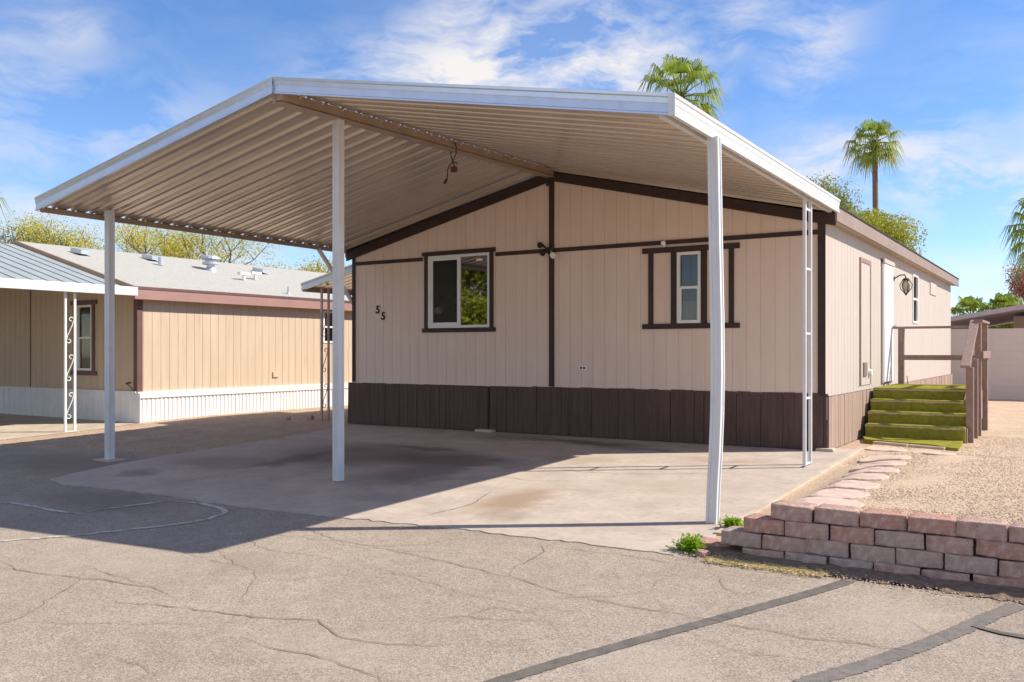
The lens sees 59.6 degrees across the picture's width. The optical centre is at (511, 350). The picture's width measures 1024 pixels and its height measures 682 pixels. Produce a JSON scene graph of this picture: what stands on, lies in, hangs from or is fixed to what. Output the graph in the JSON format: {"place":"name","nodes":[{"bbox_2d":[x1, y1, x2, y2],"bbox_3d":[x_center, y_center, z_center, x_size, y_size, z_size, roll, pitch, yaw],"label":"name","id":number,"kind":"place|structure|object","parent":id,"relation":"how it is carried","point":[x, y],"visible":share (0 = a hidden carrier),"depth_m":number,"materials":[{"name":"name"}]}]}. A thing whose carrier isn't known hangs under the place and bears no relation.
{"place":"outdoors","nodes":[
{"label":"outdoors","id":0,"kind":"place"},
{"bbox_2d":[0,197,15,224],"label":"palm tree","id":1,"kind":"object","parent":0,"point":[6,207],"visible":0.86,"depth_m":36.45,"materials":[{"name":"green plant"}]},
{"bbox_2d":[0,413,133,439],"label":"neighbour driveway","id":2,"kind":"structure","parent":0,"point":[12,426],"depth_m":17.24,"materials":[{"name":"concrete"}]},
{"bbox_2d":[0,242,137,431],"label":"neighbour carport","id":3,"kind":"object","parent":2,"relation":"on","point":[23,268],"visible":1,"depth_m":16.44,"materials":[{"name":"white paint"}]},
{"bbox_2d":[13,406,348,455],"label":"side gravel","id":4,"kind":"structure","parent":0,"point":[194,430],"depth_m":15.84,"materials":[{"name":"brown gravel"}]},
{"bbox_2d":[50,424,862,555],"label":"driveway","id":5,"kind":"structure","parent":0,"point":[640,495],"depth_m":10.19,"materials":[{"name":"concrete"}]},
{"bbox_2d":[34,76,840,523],"bbox_3d":[-0.845,-0.724,11.918,8.995,4.513,6.110,0,0,32],"label":"carport","id":6,"kind":"object","parent":5,"relation":"on","point":[282,160],"visible":1,"depth_m":10.92,"materials":[{"name":"paint"}]},
{"bbox_2d":[0,395,1010,600],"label":"ground","id":7,"kind":"structure","parent":0,"point":[199,432],"depth_m":15.40,"materials":[{"name":"beige concrete"}]},
{"bbox_2d":[0,228,29,242],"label":"tree","id":8,"kind":"object","parent":7,"relation":"on","point":[9,239],"visible":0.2,"depth_m":43.31,"materials":[{"name":"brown plant"}]},
{"bbox_2d":[0,220,77,246],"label":"tree","id":9,"kind":"object","parent":7,"relation":"on","point":[47,242],"visible":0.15,"depth_m":42.95,"materials":[{"name":"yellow plant"}]},
{"bbox_2d":[0,210,125,251],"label":"tree","id":10,"kind":"object","parent":7,"relation":"on","point":[60,234],"visible":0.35,"depth_m":44.71,"materials":[{"name":"green plant"}]},
{"bbox_2d":[0,240,351,422],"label":"neighbour home","id":11,"kind":"object","parent":7,"relation":"on","point":[209,335],"visible":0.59,"depth_m":19.30,"materials":[{"name":"beige wood"}]},
{"bbox_2d":[76,305,90,370],"bbox_3d":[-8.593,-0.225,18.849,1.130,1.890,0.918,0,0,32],"label":"window","id":12,"kind":"structure","parent":11,"relation":"in","point":[83,312],"depth_m":18.59,"materials":[{"name":"white glass"}]},
{"bbox_2d":[323,311,331,342],"bbox_3d":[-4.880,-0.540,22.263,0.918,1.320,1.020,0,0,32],"label":"window","id":13,"kind":"structure","parent":11,"relation":"in","point":[324,312],"depth_m":22.09,"materials":[{"name":"white plastic"}]},
{"bbox_2d":[98,218,282,264],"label":"tree","id":14,"kind":"object","parent":7,"relation":"on","point":[176,251],"visible":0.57,"depth_m":44.87,"materials":[{"name":"green plant"}]},
{"bbox_2d":[239,249,345,272],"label":"tree","id":15,"kind":"object","parent":7,"relation":"on","point":[324,268],"visible":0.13,"depth_m":45.90,"materials":[{"name":"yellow plant"}]},
{"bbox_2d":[307,415,313,419],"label":"rock","id":16,"kind":"object","parent":7,"relation":"on","point":[310,417],"visible":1,"depth_m":17.76,"materials":[{"name":"brown stone"}]},
{"bbox_2d":[301,264,351,419],"bbox_3d":[-2.719,-0.113,18.362,1.380,3.045,3.065,0,0,32],"label":"side awning","id":17,"kind":"object","parent":7,"relation":"on","point":[322,284],"visible":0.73,"depth_m":17.57,"materials":[{"name":"paint"}]},
{"bbox_2d":[345,171,958,451],"bbox_3d":[4.530,-0.824,20.378,9.025,4.388,14.730,0,0,32],"label":"mobile home","id":18,"kind":"object","parent":7,"relation":"on","point":[563,304],"visible":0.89,"depth_m":14.08,"materials":[{"name":"beige wood"}]},
{"bbox_2d":[428,252,488,327],"bbox_3d":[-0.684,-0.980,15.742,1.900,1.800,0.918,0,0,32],"label":"window","id":19,"kind":"structure","parent":18,"relation":"in","point":[458,284],"depth_m":15.36,"materials":[{"name":"white glass"}]},
{"bbox_2d":[677,251,700,322],"bbox_3d":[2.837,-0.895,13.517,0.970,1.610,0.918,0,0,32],"label":"window","id":20,"kind":"structure","parent":18,"relation":"in","point":[688,263],"depth_m":13.25,"materials":[{"name":"white glass"}]},
{"bbox_2d":[884,263,896,381],"bbox_3d":[6.734,-0.495,15.926,0.116,2.070,0.880,0,0,32],"label":"door","id":21,"kind":"structure","parent":18,"relation":"in","point":[888,270],"depth_m":15.88,"materials":[{"name":"white paint"}]},
{"bbox_2d":[913,274,918,323],"bbox_3d":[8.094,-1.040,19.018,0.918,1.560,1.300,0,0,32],"label":"window","id":22,"kind":"structure","parent":18,"relation":"in","point":[916,299],"depth_m":19.04,"materials":[{"name":"white plastic"}]},
{"bbox_2d":[637,54,729,120],"bbox_3d":[6.317,-4.845,33.818,3.934,12.490,3.746,0,0,32],"label":"palm tree","id":23,"kind":"object","parent":7,"relation":"on","point":[678,68],"visible":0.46,"depth_m":33.21,"materials":[{"name":"green palm fronds"},{"name":"bark"}]},
{"bbox_2d":[699,537,730,546],"bbox_3d":[1.573,1.504,6.901,0.244,0.088,0.178,4,4,18],"label":"loose paver","id":24,"kind":"object","parent":7,"relation":"on","point":[710,541],"visible":0.4,"depth_m":6.86,"materials":[{"name":"brown stone"}]},
{"bbox_2d":[807,170,866,220],"bbox_3d":[13.154,-3.199,38.938,3.750,9.245,4.330,0,0,-10],"label":"tree","id":25,"kind":"object","parent":7,"relation":"on","point":[843,198],"visible":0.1,"depth_m":37.99,"materials":[{"name":"green plant"}]},
{"bbox_2d":[721,499,1023,587],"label":"retaining wall","id":26,"kind":"structure","parent":7,"relation":"on","point":[835,534],"depth_m":6.11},
{"bbox_2d":[840,118,905,215],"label":"palm tree","id":27,"kind":"object","parent":7,"relation":"on","point":[868,159],"visible":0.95,"depth_m":50.22,"materials":[{"name":"green plant"}]},
{"bbox_2d":[845,201,927,254],"bbox_3d":[14.574,-2.662,38.547,5.447,8.178,5.784,0,0,-4],"label":"tree","id":28,"kind":"object","parent":7,"relation":"on","point":[897,233],"visible":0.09,"depth_m":37.36,"materials":[{"name":"green plant"}]},
{"bbox_2d":[838,328,1023,399],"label":"block wall","id":29,"kind":"structure","parent":7,"relation":"on","point":[1006,366],"depth_m":25.05,"materials":[{"name":"beige concrete"}]},
{"bbox_2d":[951,295,1000,328],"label":"tree","id":30,"kind":"object","parent":7,"relation":"on","point":[970,303],"visible":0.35,"depth_m":41.93,"materials":[{"name":"green plant"}]},
{"bbox_2d":[984,292,1022,328],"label":"tree","id":31,"kind":"object","parent":7,"relation":"on","point":[999,300],"visible":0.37,"depth_m":41.86,"materials":[{"name":"green plant"}]},
{"bbox_2d":[1002,260,1023,301],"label":"tree","id":32,"kind":"object","parent":7,"relation":"on","point":[1018,289],"visible":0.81,"depth_m":44.83,"materials":[{"name":"brown plant"}]},
{"bbox_2d":[0,447,1023,681],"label":"road","id":33,"kind":"structure","parent":0,"point":[103,585],"depth_m":5.51,"materials":[{"name":"grey asphalt"}]},
{"bbox_2d":[695,548,710,557],"bbox_3d":[1.432,1.514,6.686,0.101,0.055,0.098,4,2,-19],"label":"brick fragment","id":34,"kind":"object","parent":33,"relation":"on","point":[701,552],"visible":0.83,"depth_m":6.66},
{"bbox_2d":[703,555,829,576],"bbox_3d":[1.778,1.518,6.322,0.903,0.029,0.276,0,0,32],"label":"dry straw","id":35,"kind":"object","parent":33,"relation":"on","point":[760,565],"visible":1,"depth_m":6.31,"materials":[{"name":"yellow plant"}]},
{"bbox_2d":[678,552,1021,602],"bbox_3d":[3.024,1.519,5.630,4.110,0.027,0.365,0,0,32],"label":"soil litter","id":36,"kind":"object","parent":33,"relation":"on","point":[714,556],"visible":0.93,"depth_m":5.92,"materials":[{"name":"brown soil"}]},
{"bbox_2d":[693,545,1023,603],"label":"soil strip","id":37,"kind":"object","parent":33,"relation":"on","point":[960,587],"visible":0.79,"depth_m":5.96,"materials":[{"name":"brown soil"}]},
{"bbox_2d":[664,531,705,553],"bbox_3d":[1.373,1.460,6.846,0.324,0.165,0.282,0,0,32],"label":"weed","id":38,"kind":"object","parent":37,"relation":"on","point":[691,544],"visible":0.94,"depth_m":6.80,"materials":[{"name":"green plant"}]},
{"bbox_2d":[0,0,1023,326],"label":"sky","id":39,"kind":"structure","parent":0,"point":[84,83],"materials":[{"name":"blue"}]},
{"bbox_2d":[714,399,1023,571],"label":"gravel yard","id":40,"kind":"structure","parent":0,"point":[1006,418],"depth_m":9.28,"materials":[{"name":"beige gravel"}]},
{"bbox_2d":[717,515,742,526],"bbox_3d":[1.857,1.437,7.534,0.225,0.115,0.189,0,0,32],"label":"weed","id":41,"kind":"object","parent":40,"relation":"on","point":[731,521],"visible":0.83,"depth_m":7.51,"materials":[{"name":"green plant"}]},
{"bbox_2d":[795,497,864,507],"bbox_3d":[2.366,1.185,6.777,0.545,0.097,0.621,0,0,32],"label":"stepping stone","id":42,"kind":"object","parent":40,"relation":"on","point":[818,501],"visible":0.48,"depth_m":6.82,"materials":[{"name":"beige stone"}]},
{"bbox_2d":[799,488,869,498],"bbox_3d":[2.647,1.220,7.367,0.544,0.130,0.596,0,0,32],"label":"stepping stone","id":43,"kind":"object","parent":40,"relation":"on","point":[844,493],"visible":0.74,"depth_m":7.30,"materials":[{"name":"beige stone"}]},
{"bbox_2d":[819,480,879,489],"bbox_3d":[3.013,1.244,8.022,0.520,0.142,0.606,0,0,32],"label":"stepping stone","id":44,"kind":"object","parent":40,"relation":"on","point":[856,484],"visible":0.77,"depth_m":7.93,"materials":[{"name":"beige stone"}]},
{"bbox_2d":[829,473,888,484],"bbox_3d":[3.364,1.280,8.699,0.540,0.161,0.570,0,0,32],"label":"stepping stone","id":45,"kind":"object","parent":40,"relation":"on","point":[872,476],"visible":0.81,"depth_m":8.60,"materials":[{"name":"beige stone"}]},
{"bbox_2d":[842,467,899,477],"bbox_3d":[3.758,1.297,9.368,0.548,0.150,0.603,0,0,32],"label":"stepping stone","id":46,"kind":"object","parent":40,"relation":"on","point":[885,470],"visible":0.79,"depth_m":9.30,"materials":[{"name":"beige stone"}]},
{"bbox_2d":[850,461,906,471],"bbox_3d":[4.158,1.322,10.139,0.593,0.150,0.639,0,0,32],"label":"stepping stone","id":47,"kind":"object","parent":40,"relation":"on","point":[882,463],"visible":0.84,"depth_m":10.07,"materials":[{"name":"beige stone"}]},
{"bbox_2d":[858,455,910,462],"bbox_3d":[4.596,1.337,11.001,0.613,0.122,0.632,0,0,32],"label":"stepping stone","id":48,"kind":"object","parent":40,"relation":"on","point":[880,458],"visible":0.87,"depth_m":10.92,"materials":[{"name":"beige stone"}]},
{"bbox_2d":[864,447,906,451],"bbox_3d":[5.082,1.354,12.164,0.532,0.060,0.417,0,0,32],"label":"stepping stone","id":49,"kind":"object","parent":40,"relation":"on","point":[886,449],"visible":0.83,"depth_m":12.12,"materials":[{"name":"beige stone"}]},
{"bbox_2d":[863,320,990,450],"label":"entry steps","id":50,"kind":"structure","parent":40,"relation":"on","point":[901,413],"depth_m":13.82,"materials":[{"name":"carpet"}]},
{"bbox_2d":[922,451,955,454],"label":"stepping stone","id":51,"kind":"object","parent":40,"relation":"on","point":[934,453],"visible":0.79,"depth_m":11.44,"materials":[{"name":"beige stone"}]},
{"bbox_2d":[951,304,1023,328],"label":"building","id":52,"kind":"structure","parent":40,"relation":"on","point":[1014,315],"depth_m":31.33,"materials":[{"name":"beige paint"}]},
{"bbox_2d":[998,198,1023,284],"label":"palm tree","id":53,"kind":"object","parent":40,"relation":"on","point":[1017,245],"visible":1,"depth_m":30.43,"materials":[{"name":"green plant"}]}
]}

